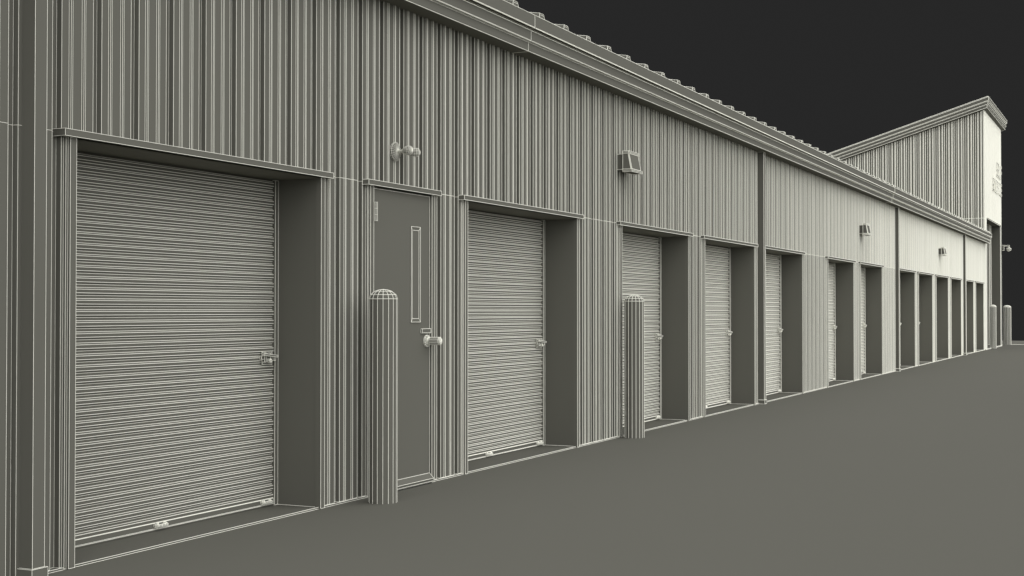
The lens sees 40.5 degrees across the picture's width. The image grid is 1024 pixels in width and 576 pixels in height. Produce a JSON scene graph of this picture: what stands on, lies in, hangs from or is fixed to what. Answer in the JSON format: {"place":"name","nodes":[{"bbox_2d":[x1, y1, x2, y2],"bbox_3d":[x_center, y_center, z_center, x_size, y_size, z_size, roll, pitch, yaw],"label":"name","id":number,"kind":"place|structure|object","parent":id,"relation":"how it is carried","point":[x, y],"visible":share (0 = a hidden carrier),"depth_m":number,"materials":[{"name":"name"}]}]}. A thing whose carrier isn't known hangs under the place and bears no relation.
{"place":"outdoors","nodes":[
{"label":"outdoors","id":0,"kind":"place"},
{"bbox_2d":[0,0,991,575],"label":"storage building","id":1,"kind":"structure","parent":0,"point":[220,220],"depth_m":11.14,"materials":[{"name":"grey metal"}]},
{"bbox_2d":[75,152,278,548],"bbox_3d":[-2.350,0.398,9.451,0.106,2.484,2.639,0,-1,25],"label":"roller door","id":2,"kind":"structure","parent":1,"relation":"in","point":[177,268],"depth_m":9.52,"materials":[{"name":"grey metal"}]},
{"bbox_2d":[53,128,333,568],"bbox_3d":[-2.186,0.374,9.382,0.481,2.551,2.891,0,-1,25],"label":"doorway","id":3,"kind":"structure","parent":1,"relation":"in","point":[301,288],"depth_m":10.51,"materials":[{"name":"grey metal"}]},
{"bbox_2d":[363,179,441,496],"bbox_3d":[-0.930,0.411,11.663,0.109,2.551,1.257,0,-1,25],"label":"doorway","id":4,"kind":"structure","parent":1,"relation":"in","point":[370,184],"depth_m":11.62,"materials":[{"name":"grey metal"}]},
{"bbox_2d":[390,142,419,160],"bbox_3d":[-0.885,-1.138,11.562,0.196,0.158,0.204,0,-1,25],"label":"security lamp","id":5,"kind":"object","parent":1,"relation":"attached to","point":[396,151],"visible":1,"depth_m":11.54,"materials":[{"name":"grey metal"}]},
{"bbox_2d":[374,188,441,488],"bbox_3d":[-0.885,0.433,11.631,0.198,2.478,0.997,0,-1,25],"label":"entry door","id":6,"kind":"structure","parent":1,"relation":"in","point":[401,220],"depth_m":11.78,"materials":[{"name":"grey metal"}]},
{"bbox_2d":[468,209,546,461],"bbox_3d":[-0.200,0.473,14.116,0.107,2.485,2.686,0,-1,25],"label":"roller door","id":7,"kind":"structure","parent":1,"relation":"in","point":[506,253],"depth_m":14.44,"materials":[{"name":"grey metal"}]},
{"bbox_2d":[459,195,583,473],"bbox_3d":[-0.036,0.449,14.048,0.482,2.552,2.938,0,-1,25],"label":"doorway","id":8,"kind":"structure","parent":1,"relation":"in","point":[561,227],"depth_m":15.22,"materials":[{"name":"grey metal"}]},
{"bbox_2d":[617,150,642,174],"bbox_3d":[1.391,-1.491,16.495,0.212,0.252,0.372,0,-1,25],"label":"wall light","id":9,"kind":"object","parent":1,"relation":"attached to","point":[628,161],"visible":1,"depth_m":16.38,"materials":[{"name":"grey metal"}]},
{"bbox_2d":[622,232,662,426],"bbox_3d":[1.498,0.533,17.801,0.109,2.487,2.602,0,-1,25],"label":"roller door","id":10,"kind":"structure","parent":1,"relation":"in","point":[641,254],"depth_m":18.55,"materials":[{"name":"grey metal"}]},
{"bbox_2d":[616,221,692,436],"bbox_3d":[1.661,0.508,17.733,0.484,2.552,2.854,0,-1,25],"label":"doorway","id":11,"kind":"structure","parent":1,"relation":"in","point":[675,245],"depth_m":18.87,"materials":[{"name":"grey metal"}]},
{"bbox_2d":[705,245,732,408],"bbox_3d":[2.927,0.583,20.902,0.110,2.488,2.673,0,-1,25],"label":"roller door","id":12,"kind":"structure","parent":1,"relation":"in","point":[717,259],"depth_m":21.54,"materials":[{"name":"grey metal"}]},
{"bbox_2d":[701,235,757,416],"bbox_3d":[3.090,0.558,20.834,0.485,2.554,2.925,0,-1,25],"label":"doorway","id":13,"kind":"structure","parent":1,"relation":"in","point":[743,312],"depth_m":22.00,"materials":[{"name":"grey metal"}]},
{"bbox_2d":[766,254,782,395],"bbox_3d":[4.328,0.632,23.945,0.111,2.489,2.634,0,-1,25],"label":"roller door","id":14,"kind":"structure","parent":1,"relation":"in","point":[774,329],"depth_m":24.70,"materials":[{"name":"grey metal"}]},
{"bbox_2d":[766,246,805,393],"bbox_3d":[4.492,0.608,23.876,0.486,2.554,2.886,0,-1,25],"label":"doorway","id":15,"kind":"structure","parent":1,"relation":"in","point":[791,260],"depth_m":25.04,"materials":[{"name":"grey metal"}]},
{"bbox_2d":[828,263,836,381],"bbox_3d":[6.331,0.702,28.290,0.112,2.490,2.546,0,-1,25],"label":"roller door","id":16,"kind":"structure","parent":1,"relation":"in","point":[831,266],"depth_m":29.22,"materials":[{"name":"grey metal"}]},
{"bbox_2d":[825,256,855,387],"bbox_3d":[6.494,0.678,28.222,0.487,2.555,2.798,0,-1,25],"label":"doorway","id":17,"kind":"structure","parent":1,"relation":"in","point":[844,268],"depth_m":29.34,"materials":[{"name":"grey metal"}]},
{"bbox_2d":[861,268,866,374],"bbox_3d":[7.737,0.751,31.341,0.113,2.491,2.627,0,-1,25],"label":"roller door","id":18,"kind":"structure","parent":1,"relation":"in","point":[863,321],"depth_m":32.36,"materials":[{"name":"grey metal"}]},
{"bbox_2d":[859,223,871,235],"bbox_3d":[7.668,-1.271,30.117,0.217,0.257,0.377,0,-1,25],"label":"wall light","id":19,"kind":"object","parent":1,"relation":"attached to","point":[864,228],"visible":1,"depth_m":29.99,"materials":[{"name":"grey metal"}]},
{"bbox_2d":[858,261,883,379],"bbox_3d":[7.900,0.727,31.273,0.488,2.556,2.879,0,-1,25],"label":"doorway","id":20,"kind":"structure","parent":1,"relation":"in","point":[873,272],"depth_m":32.43,"materials":[{"name":"grey metal"}]},
{"bbox_2d":[900,268,916,366],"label":"doorway","id":21,"kind":"structure","parent":1,"relation":"in","point":[907,277],"depth_m":36.95,"materials":[{"name":"grey metal"}]},
{"bbox_2d":[917,271,933,365],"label":"doorway","id":22,"kind":"structure","parent":1,"relation":"in","point":[924,279],"depth_m":39.89,"materials":[{"name":"grey metal"}]},
{"bbox_2d":[938,247,946,255],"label":"wall light","id":23,"kind":"object","parent":1,"relation":"attached to","point":[941,251],"visible":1,"depth_m":41.17,"materials":[{"name":"grey metal"}]},
{"bbox_2d":[935,274,949,361],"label":"doorway","id":24,"kind":"structure","parent":1,"relation":"in","point":[941,281],"depth_m":42.98,"materials":[{"name":"grey metal"}]},
{"bbox_2d":[950,277,962,357],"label":"doorway","id":25,"kind":"structure","parent":1,"relation":"in","point":[955,283],"depth_m":45.91,"materials":[{"name":"grey metal"}]},
{"bbox_2d":[966,279,974,352],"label":"doorway","id":26,"kind":"structure","parent":1,"relation":"in","point":[969,283],"depth_m":49.11,"materials":[{"name":"grey metal"}]},
{"bbox_2d":[975,281,984,351],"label":"doorway","id":27,"kind":"structure","parent":1,"relation":"in","point":[979,286],"depth_m":52.08,"materials":[{"name":"grey metal"}]},
{"bbox_2d":[48,344,1023,575],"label":"ground","id":28,"kind":"structure","parent":0,"point":[916,471],"depth_m":10.55,"materials":[{"name":"grey asphalt"}]},
{"bbox_2d":[368,289,397,503],"bbox_3d":[-1.010,0.842,10.863,0.228,1.668,0.228,0,-1,25],"label":"bollard","id":29,"kind":"object","parent":28,"relation":"on","point":[383,410],"visible":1,"depth_m":10.77,"materials":[{"name":"grey ceramic"}]},
{"bbox_2d":[624,295,643,437],"bbox_3d":[1.445,0.922,16.387,0.240,1.686,0.240,0,-1,25],"label":"bollard","id":30,"kind":"object","parent":28,"relation":"on","point":[633,366],"visible":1,"depth_m":16.29,"materials":[{"name":"grey ceramic"}]},
{"bbox_2d":[990,305,996,348],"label":"bollard","id":31,"kind":"object","parent":28,"relation":"on","point":[993,340],"visible":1,"depth_m":54.47,"materials":[{"name":"grey ceramic"}]},
{"bbox_2d":[1003,305,1010,344],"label":"bollard","id":32,"kind":"object","parent":28,"relation":"on","point":[1006,324],"visible":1,"depth_m":60.56,"materials":[{"name":"grey ceramic"}]},
{"bbox_2d":[515,0,1023,340],"label":"sky","id":33,"kind":"structure","parent":0,"point":[829,75],"materials":[{"name":"black"}]},
{"bbox_2d":[828,96,1006,349],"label":"tall building","id":34,"kind":"structure","parent":0,"point":[947,160],"depth_m":53.60,"materials":[{"name":"grey metal"}]},
{"bbox_2d":[992,162,1001,196],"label":"wall sign","id":35,"kind":"object","parent":34,"relation":"attached to","point":[997,186],"visible":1,"depth_m":57.00,"materials":[{"name":"grey ceramic"}]},
{"bbox_2d":[1001,245,1010,251],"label":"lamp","id":36,"kind":"object","parent":34,"relation":"attached to","point":[1008,249],"visible":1,"depth_m":58.30,"materials":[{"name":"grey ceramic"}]},
{"bbox_2d":[1002,341,1023,344],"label":"pavement","id":37,"kind":"structure","parent":0,"point":[1017,342],"depth_m":64.63,"materials":[{"name":"grey concrete"}]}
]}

